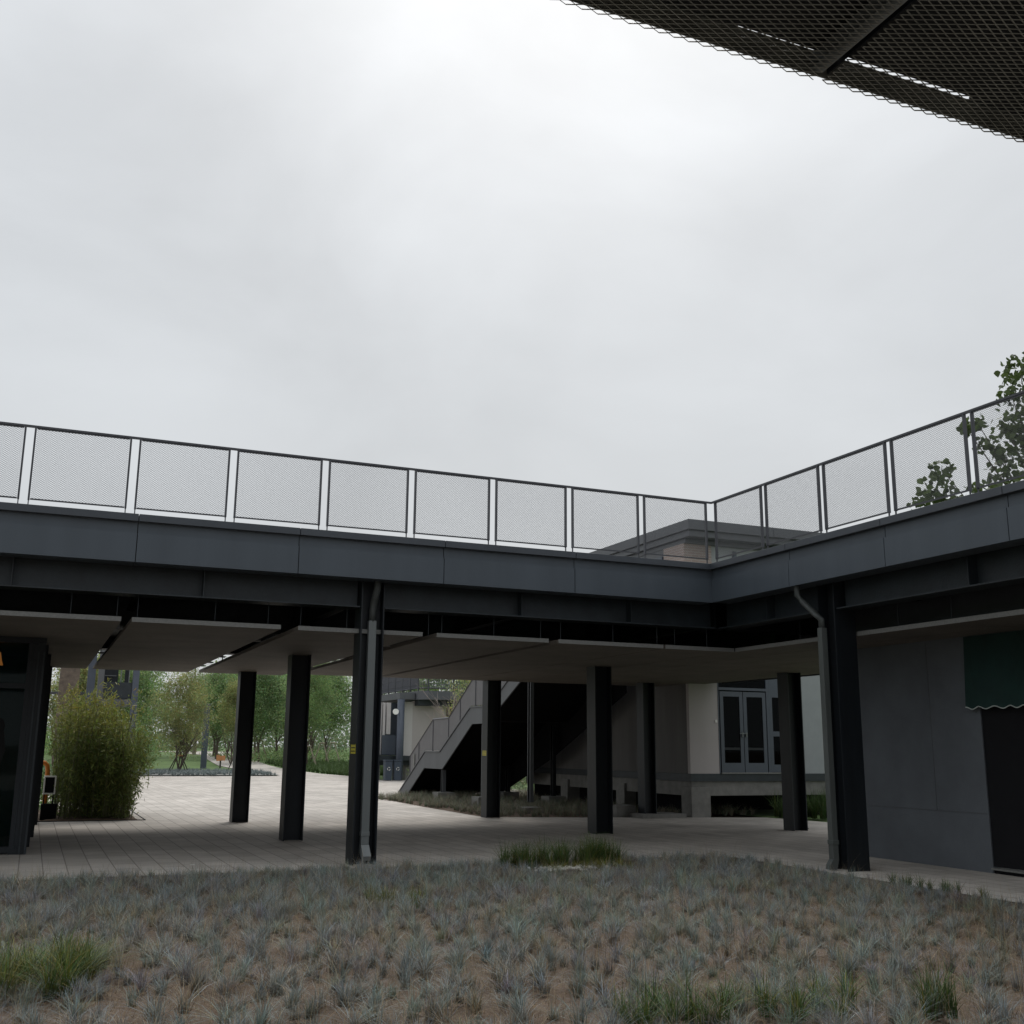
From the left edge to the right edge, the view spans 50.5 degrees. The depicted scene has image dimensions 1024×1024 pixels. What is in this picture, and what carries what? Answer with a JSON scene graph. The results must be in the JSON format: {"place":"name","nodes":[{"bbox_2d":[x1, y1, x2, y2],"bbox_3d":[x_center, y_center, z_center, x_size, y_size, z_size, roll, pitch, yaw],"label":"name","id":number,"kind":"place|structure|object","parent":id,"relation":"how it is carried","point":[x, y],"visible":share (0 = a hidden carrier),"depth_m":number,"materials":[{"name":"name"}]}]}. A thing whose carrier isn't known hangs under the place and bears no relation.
{"place":"outdoors","nodes":[
{"label":"outdoors","id":0,"kind":"place"},
{"bbox_2d":[50,650,139,744],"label":"stair tower","id":1,"kind":"structure","parent":0,"point":[125,688],"depth_m":58.10,"materials":[{"name":"paint"}]},
{"bbox_2d":[50,769,277,774],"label":"planting strip","id":2,"kind":"object","parent":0,"point":[207,774],"visible":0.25,"depth_m":63.28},
{"bbox_2d":[47,654,123,737],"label":"tree","id":3,"kind":"object","parent":2,"relation":"on","point":[83,673],"visible":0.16,"depth_m":63.71,"materials":[{"name":"green plant"}]},
{"bbox_2d":[43,767,274,775],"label":"blue fescue","id":4,"kind":"object","parent":2,"relation":"on","point":[188,771],"visible":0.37,"depth_m":63.37,"materials":[{"name":"plant"}]},
{"bbox_2d":[139,668,222,769],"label":"tree","id":5,"kind":"object","parent":2,"relation":"on","point":[178,733],"visible":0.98,"depth_m":69.42,"materials":[{"name":"green plant"}]},
{"bbox_2d":[159,751,342,775],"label":"path","id":6,"kind":"structure","parent":0,"point":[257,765],"depth_m":79.54,"materials":[{"name":"grey concrete"}]},
{"bbox_2d":[173,656,227,755],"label":"tree","id":7,"kind":"object","parent":6,"relation":"on","point":[214,741],"visible":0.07,"depth_m":103.07,"materials":[{"name":"green plant"}]},
{"bbox_2d":[184,673,237,758],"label":"tree","id":8,"kind":"object","parent":6,"relation":"on","point":[220,686],"visible":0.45,"depth_m":94.75,"materials":[{"name":"green plant"}]},
{"bbox_2d":[215,675,237,762],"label":"tree","id":9,"kind":"object","parent":6,"relation":"on","point":[231,697],"visible":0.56,"depth_m":83.64,"materials":[{"name":"green plant"}]},
{"bbox_2d":[262,757,382,775],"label":"lawn grass","id":10,"kind":"structure","parent":0,"point":[338,767],"depth_m":74.92,"materials":[{"name":"green plant"}]},
{"bbox_2d":[347,678,422,755],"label":"tree","id":11,"kind":"object","parent":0,"point":[401,692],"visible":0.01,"depth_m":74.25,"materials":[{"name":"green plant"}]},
{"bbox_2d":[44,745,826,821],"bbox_3d":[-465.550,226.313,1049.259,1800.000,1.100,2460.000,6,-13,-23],"label":"lawn","id":12,"kind":"structure","parent":0,"point":[191,762],"depth_m":80.42,"materials":[{"name":"green plant"}]},
{"bbox_2d":[46,651,124,748],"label":"tree","id":13,"kind":"object","parent":12,"relation":"on","point":[79,696],"depth_m":87.67,"materials":[{"name":"green plant"}]},
{"bbox_2d":[44,728,172,755],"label":"undergrowth","id":14,"kind":"object","parent":12,"relation":"on","point":[47,744],"visible":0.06,"depth_m":96.81,"materials":[{"name":"green plant"}]},
{"bbox_2d":[83,654,175,744],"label":"tree","id":15,"kind":"object","parent":12,"relation":"on","point":[145,682],"visible":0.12,"depth_m":82.12,"materials":[{"name":"green plant"}]},
{"bbox_2d":[52,658,222,742],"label":"power line","id":16,"kind":"object","parent":12,"relation":"on","point":[176,676],"visible":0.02,"depth_m":135.50,"materials":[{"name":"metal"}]},
{"bbox_2d":[125,722,161,767],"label":"tree","id":17,"kind":"object","parent":12,"relation":"on","point":[152,749],"visible":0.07,"depth_m":74.41,"materials":[{"name":"green plant"}]},
{"bbox_2d":[122,670,179,738],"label":"tree","id":18,"kind":"object","parent":12,"relation":"on","point":[163,677],"visible":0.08,"depth_m":93.90,"materials":[{"name":"green plant"}]},
{"bbox_2d":[169,754,187,769],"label":"tree prop","id":19,"kind":"object","parent":12,"relation":"on","point":[180,755],"visible":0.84,"depth_m":68.98,"materials":[{"name":"wood"}]},
{"bbox_2d":[174,673,220,754],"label":"bare tree","id":20,"kind":"object","parent":12,"relation":"on","point":[193,752],"visible":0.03,"depth_m":106.02,"materials":[{"name":"brown plant"}]},
{"bbox_2d":[46,723,349,751],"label":"undergrowth","id":21,"kind":"object","parent":12,"relation":"on","point":[341,745],"visible":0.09,"depth_m":124.98,"materials":[{"name":"green plant"}]},
{"bbox_2d":[47,686,350,750],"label":"distant woodland","id":22,"kind":"object","parent":12,"relation":"on","point":[341,736],"visible":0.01,"depth_m":198.74,"materials":[{"name":"green plant"}]},
{"bbox_2d":[200,704,209,768],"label":"sign post","id":23,"kind":"object","parent":12,"relation":"on","point":[203,762],"visible":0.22,"depth_m":75.10,"materials":[{"name":"grey metal"}]},
{"bbox_2d":[216,755,224,767],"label":"orange sign box","id":24,"kind":"object","parent":12,"relation":"on","point":[220,758],"visible":0.91,"depth_m":75.78,"materials":[{"name":"orange wood"}]},
{"bbox_2d":[213,674,272,745],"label":"tree","id":25,"kind":"object","parent":12,"relation":"on","point":[258,722],"visible":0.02,"depth_m":100.71,"materials":[{"name":"green plant"}]},
{"bbox_2d":[227,674,286,761],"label":"tree","id":26,"kind":"object","parent":12,"relation":"on","point":[265,689],"visible":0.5,"depth_m":89.33,"materials":[{"name":"green plant"}]},
{"bbox_2d":[252,740,266,759],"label":"tree prop","id":27,"kind":"object","parent":12,"relation":"on","point":[263,749],"visible":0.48,"depth_m":92.05,"materials":[{"name":"brown wood"}]},
{"bbox_2d":[253,725,266,750],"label":"tree","id":28,"kind":"object","parent":12,"relation":"on","point":[255,740],"depth_m":106.44,"materials":[{"name":"green plant"}]},
{"bbox_2d":[256,675,312,757],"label":"tree","id":29,"kind":"object","parent":12,"relation":"on","point":[276,745],"visible":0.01,"depth_m":98.55,"materials":[{"name":"green plant"}]},
{"bbox_2d":[207,747,393,761],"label":"undergrowth","id":30,"kind":"object","parent":12,"relation":"on","point":[320,755],"visible":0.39,"depth_m":90.77,"materials":[{"name":"green plant"}]},
{"bbox_2d":[271,660,348,764],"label":"tree","id":31,"kind":"object","parent":12,"relation":"on","point":[315,682],"visible":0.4,"depth_m":81.32,"materials":[{"name":"green plant"}]},
{"bbox_2d":[307,745,315,763],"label":"tree prop","id":32,"kind":"object","parent":12,"relation":"on","point":[312,753],"visible":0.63,"depth_m":80.22,"materials":[{"name":"brown wood"}]},
{"bbox_2d":[277,659,351,760],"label":"tree","id":33,"kind":"object","parent":12,"relation":"on","point":[333,708],"visible":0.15,"depth_m":91.35,"materials":[{"name":"green plant"}]},
{"bbox_2d":[285,676,349,755],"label":"tree","id":34,"kind":"object","parent":12,"relation":"on","point":[328,726],"visible":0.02,"depth_m":102.53,"materials":[{"name":"green plant"}]},
{"bbox_2d":[313,742,328,763],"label":"tree prop","id":35,"kind":"object","parent":12,"relation":"on","point":[320,743],"visible":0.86,"depth_m":85.06,"materials":[{"name":"brown wood"}]},
{"bbox_2d":[308,659,351,756],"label":"tree","id":36,"kind":"object","parent":12,"relation":"on","point":[347,683],"visible":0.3,"depth_m":92.75,"materials":[{"name":"green plant"}]},
{"bbox_2d":[325,742,339,760],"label":"tree prop","id":37,"kind":"object","parent":12,"relation":"on","point":[335,748],"visible":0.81,"depth_m":87.40,"materials":[{"name":"wood"}]},
{"bbox_2d":[379,677,480,779],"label":"gallery building","id":38,"kind":"structure","parent":12,"relation":"on","point":[403,730],"depth_m":57.58,"materials":[{"name":"concrete"}]},
{"bbox_2d":[434,680,479,717],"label":"tree","id":39,"kind":"object","parent":12,"relation":"on","point":[460,692],"visible":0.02,"depth_m":50.09,"materials":[{"name":"green plant"}]},
{"bbox_2d":[510,777,526,791],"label":"undergrowth","id":40,"kind":"object","parent":12,"relation":"on","point":[520,782],"visible":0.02,"depth_m":42.67,"materials":[{"name":"green plant"}]},
{"bbox_2d":[761,791,812,817],"bbox_3d":[7.159,7.410,27.793,1.684,0.776,1.906,6,-13,-23],"label":"grass clump","id":41,"kind":"object","parent":12,"relation":"on","point":[776,809],"visible":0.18,"depth_m":27.54,"materials":[{"name":"green plant"}]},
{"bbox_2d":[806,785,826,818],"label":"grass clump","id":42,"kind":"object","parent":12,"relation":"on","point":[815,805],"visible":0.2,"depth_m":27.11,"materials":[{"name":"green plant"}]},
{"bbox_2d":[906,352,1023,509],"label":"broadleaf tree","id":43,"kind":"object","parent":12,"relation":"on","point":[1011,378],"visible":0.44,"depth_m":36.69,"materials":[{"name":"green plant"}]},
{"bbox_2d":[412,679,468,691],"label":"tree","id":44,"kind":"object","parent":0,"point":[439,685],"visible":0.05,"depth_m":72.55,"materials":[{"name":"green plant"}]},
{"bbox_2d":[0,776,1023,903],"bbox_3d":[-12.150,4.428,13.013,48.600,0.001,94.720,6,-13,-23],"label":"plaza","id":45,"kind":"structure","parent":0,"point":[187,819],"depth_m":20.55,"materials":[{"name":"grey concrete"}]},
{"bbox_2d":[0,636,52,854],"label":"glazed shop","id":46,"kind":"structure","parent":45,"relation":"on","point":[26,668],"depth_m":17.09,"materials":[{"name":"metal"}]},
{"bbox_2d":[39,751,55,809],"bbox_3d":[-12.465,7.113,28.138,2.127,1.812,2.418,-6,-14,28],"label":"shrub","id":47,"kind":"object","parent":45,"relation":"on","point":[42,784],"visible":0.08,"depth_m":28.08,"materials":[{"name":"green plant"}]},
{"bbox_2d":[50,668,79,774],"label":"brown pylon","id":48,"kind":"object","parent":45,"relation":"on","point":[71,676],"visible":0.29,"depth_m":53.18,"materials":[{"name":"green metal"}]},
{"bbox_2d":[38,810,137,820],"bbox_3d":[-11.717,7.116,25.449,5.520,0.084,4.280,6,-13,-23],"label":"planting bed","id":49,"kind":"object","parent":45,"relation":"on","point":[71,818],"visible":0.23,"depth_m":24.47,"materials":[{"name":"soil"}]},
{"bbox_2d":[42,761,49,802],"bbox_3d":[-10.667,6.308,24.683,0.216,1.290,0.100,6,-13,-23],"label":"bollard","id":50,"kind":"object","parent":49,"relation":"on","point":[46,764],"visible":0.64,"depth_m":24.75,"materials":[{"name":"orange metal"}]},
{"bbox_2d":[39,776,56,819],"bbox_3d":[-10.374,6.418,24.333,0.330,0.970,0.420,6,-13,-23],"label":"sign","id":51,"kind":"object","parent":49,"relation":"on","point":[48,810],"visible":0.99,"depth_m":24.22,"materials":[{"name":"black plastic"}]},
{"bbox_2d":[46,678,169,818],"bbox_3d":[-9.717,5.587,25.936,2.734,3.369,3.866,6,-13,-23],"label":"bamboo clump","id":52,"kind":"object","parent":49,"relation":"on","point":[95,768],"visible":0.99,"depth_m":24.97,"materials":[{"name":"green plant"}]},
{"bbox_2d":[38,810,145,821],"bbox_3d":[-10.553,7.275,25.917,3.046,0.068,4.306,6,-13,-23],"label":"edging strip","id":53,"kind":"object","parent":45,"relation":"on","point":[95,820],"visible":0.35,"depth_m":24.19,"materials":[{"name":"metal"}]},
{"bbox_2d":[229,642,256,822],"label":"steel column","id":54,"kind":"structure","parent":45,"relation":"on","point":[242,753],"depth_m":24.63,"materials":[{"name":"black metal"}]},
{"bbox_2d":[279,606,312,840],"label":"steel column","id":55,"kind":"structure","parent":45,"relation":"on","point":[291,823],"depth_m":19.98,"materials":[{"name":"black metal"}]},
{"bbox_2d":[345,581,384,865],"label":"steel column","id":56,"kind":"structure","parent":45,"relation":"on","point":[365,591],"depth_m":16.09,"materials":[{"name":"black metal"}]},
{"bbox_2d":[359,581,380,860],"bbox_3d":[-2.087,2.904,16.037,0.146,4.293,0.254,6,-13,-23],"label":"rain pipe","id":57,"kind":"object","parent":56,"relation":"attached to","point":[364,835],"visible":0.95,"depth_m":16.00,"materials":[{"name":"grey metal"}]},
{"bbox_2d":[0,480,1023,686],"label":"raised walkway","id":58,"kind":"structure","parent":56,"relation":"on","point":[80,588],"depth_m":16.86,"materials":[{"name":"grey metal"}]},
{"bbox_2d":[0,421,710,562],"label":"deck railing","id":59,"kind":"object","parent":58,"relation":"on","point":[289,456],"visible":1,"depth_m":16.34,"materials":[{"name":"metal"}]},
{"bbox_2d":[560,0,1023,141],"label":"overhead walkway","id":60,"kind":"structure","parent":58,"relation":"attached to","point":[973,50],"depth_m":2.68,"materials":[{"name":"metal"}]},
{"bbox_2d":[711,390,1023,561],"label":"deck railing","id":61,"kind":"object","parent":58,"relation":"on","point":[962,415],"visible":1,"depth_m":15.10,"materials":[{"name":"metal"}]},
{"bbox_2d":[383,760,392,780],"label":"recycling bin","id":62,"kind":"object","parent":45,"relation":"on","point":[387,770],"visible":1,"depth_m":55.38,"materials":[{"name":"grey plastic"}]},
{"bbox_2d":[392,760,401,779],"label":"recycling bin","id":63,"kind":"object","parent":45,"relation":"on","point":[396,769],"visible":1,"depth_m":55.56,"materials":[{"name":"grey plastic"}]},
{"bbox_2d":[421,683,477,719],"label":"bare tree","id":64,"kind":"object","parent":45,"relation":"on","point":[439,712],"visible":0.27,"depth_m":46.44,"materials":[{"name":"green plant"}]},
{"bbox_2d":[481,680,500,817],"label":"steel column","id":65,"kind":"structure","parent":45,"relation":"on","point":[491,751],"depth_m":27.04,"materials":[{"name":"black metal"}]},
{"bbox_2d":[0,853,1023,1023],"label":"planting bed","id":66,"kind":"object","parent":45,"relation":"on","point":[171,991],"visible":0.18,"depth_m":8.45,"materials":[{"name":"plant"}]},
{"bbox_2d":[0,917,188,1001],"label":"grass clump","id":67,"kind":"object","parent":66,"relation":"on","point":[69,965],"visible":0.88,"depth_m":7.44,"materials":[{"name":"green plant"}]},
{"bbox_2d":[3,849,713,880],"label":"edge grass","id":68,"kind":"structure","parent":66,"relation":"on","point":[397,863],"depth_m":14.81,"materials":[{"name":"green plant"}]},
{"bbox_2d":[355,882,439,908],"bbox_3d":[-1.226,4.036,11.486,0.986,0.274,0.569,-2,-13,13],"label":"grass clump","id":69,"kind":"object","parent":66,"relation":"on","point":[395,894],"visible":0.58,"depth_m":11.46,"materials":[{"name":"plant"}]},
{"bbox_2d":[0,845,1023,1023],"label":"blue fescue","id":70,"kind":"object","parent":66,"relation":"on","point":[425,955],"visible":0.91,"depth_m":9.48,"materials":[{"name":"plant"}]},
{"bbox_2d":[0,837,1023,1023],"bbox_3d":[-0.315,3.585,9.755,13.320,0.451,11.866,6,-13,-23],"label":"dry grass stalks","id":71,"kind":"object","parent":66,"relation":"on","point":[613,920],"visible":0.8,"depth_m":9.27,"materials":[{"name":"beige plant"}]},
{"bbox_2d":[484,831,642,870],"bbox_3d":[0.736,4.772,15.373,2.418,0.525,1.479,7,-14,-29],"label":"grass clump","id":72,"kind":"object","parent":66,"relation":"on","point":[521,855],"visible":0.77,"depth_m":15.31,"materials":[{"name":"green plant"}]},
{"bbox_2d":[528,865,608,871],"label":"pebbles","id":73,"kind":"object","parent":66,"relation":"on","point":[570,868],"visible":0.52,"depth_m":14.82,"materials":[{"name":"grey gravel"}]},
{"bbox_2d":[537,854,634,872],"bbox_3d":[1.138,4.867,15.062,1.984,0.214,1.017,6,-13,-23],"label":"grass clump","id":74,"kind":"object","parent":66,"relation":"on","point":[596,862],"visible":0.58,"depth_m":15.05,"materials":[{"name":"green plant"}]},
{"bbox_2d":[590,963,772,1023],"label":"grass clump","id":75,"kind":"object","parent":66,"relation":"on","point":[646,1009],"visible":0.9,"depth_m":6.57,"materials":[{"name":"green plant"}]},
{"bbox_2d":[704,958,882,1023],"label":"grass clump","id":76,"kind":"object","parent":66,"relation":"on","point":[768,1011],"visible":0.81,"depth_m":6.93,"materials":[{"name":"green plant"}]},
{"bbox_2d":[893,954,980,1020],"bbox_3d":[2.679,3.016,6.905,0.568,0.377,0.684,1,-12,-2],"label":"grass clump","id":77,"kind":"object","parent":66,"relation":"on","point":[949,998],"visible":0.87,"depth_m":6.88,"materials":[{"name":"green plant"}]},
{"bbox_2d":[887,871,989,900],"bbox_3d":[5.082,4.451,13.009,0.479,0.216,1.783,6,-13,-23],"label":"grass clump","id":78,"kind":"object","parent":66,"relation":"on","point":[947,886],"visible":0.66,"depth_m":13.18,"materials":[{"name":"plant"}]},
{"bbox_2d":[399,680,626,813],"bbox_3d":[-0.463,6.466,34.583,2.840,6.051,12.100,6,-13,-23],"label":"outdoor staircase","id":79,"kind":"structure","parent":45,"relation":"on","point":[542,724],"depth_m":34.10,"materials":[{"name":"metal"}]},
{"bbox_2d":[586,624,612,833],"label":"steel column","id":80,"kind":"structure","parent":45,"relation":"on","point":[599,762],"depth_m":22.20,"materials":[{"name":"black metal"}]},
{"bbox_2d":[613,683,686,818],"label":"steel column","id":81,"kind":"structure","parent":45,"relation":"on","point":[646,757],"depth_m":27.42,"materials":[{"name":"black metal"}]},
{"bbox_2d":[526,519,825,817],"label":"two storey building","id":82,"kind":"structure","parent":45,"relation":"on","point":[717,744],"depth_m":28.80,"materials":[{"name":"concrete"}]},
{"bbox_2d":[718,691,744,771],"bbox_3d":[5.747,5.730,28.295,0.710,2.070,0.105,6,-13,-23],"label":"door","id":83,"kind":"structure","parent":82,"relation":"in","point":[730,703],"depth_m":28.30,"materials":[{"name":"metal"}]},
{"bbox_2d":[742,692,767,771],"bbox_3d":[6.394,5.795,28.568,0.760,2.070,0.105,6,-13,-23],"label":"door","id":84,"kind":"structure","parent":82,"relation":"in","point":[754,707],"depth_m":28.59,"materials":[{"name":"metal"}]},
{"bbox_2d":[768,679,780,771],"bbox_3d":[7.088,5.411,28.989,0.530,2.990,0.050,6,-13,-23],"label":"window","id":85,"kind":"structure","parent":82,"relation":"in","point":[772,684],"depth_m":28.87,"materials":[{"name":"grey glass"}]},
{"bbox_2d":[775,634,807,830],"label":"steel column","id":86,"kind":"structure","parent":45,"relation":"on","point":[793,778],"depth_m":23.49,"materials":[{"name":"black metal"}]},
{"bbox_2d":[816,581,869,871],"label":"steel column","id":87,"kind":"structure","parent":45,"relation":"on","point":[850,791],"depth_m":15.80,"materials":[{"name":"black metal"}]},
{"bbox_2d":[794,586,838,869],"bbox_3d":[4.465,2.970,15.966,0.192,4.341,0.499,8,-15,-32],"label":"rain pipe","id":88,"kind":"object","parent":87,"relation":"attached to","point":[833,844],"visible":0.97,"depth_m":15.73,"materials":[{"name":"grey metal"}]},
{"bbox_2d":[855,583,1023,876],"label":"rendered shop","id":89,"kind":"structure","parent":45,"relation":"on","point":[944,774],"depth_m":16.37,"materials":[{"name":"paint"}]},
{"bbox_2d":[963,630,1023,709],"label":"awning","id":90,"kind":"object","parent":89,"relation":"attached to","point":[994,669],"visible":1,"depth_m":15.41,"materials":[{"name":"green fabric"}]},
{"bbox_2d":[981,705,1023,869],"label":"door","id":91,"kind":"structure","parent":89,"relation":"in","point":[1003,729],"depth_m":15.18,"materials":[{"name":"black metal"}]},
{"bbox_2d":[0,0,1023,747],"label":"sky","id":92,"kind":"structure","parent":0,"point":[542,241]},
{"bbox_2d":[378,787,756,816],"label":"dry grass","id":93,"kind":"structure","parent":0,"point":[568,808],"depth_m":30.75,"materials":[{"name":"green plant"}]}
]}

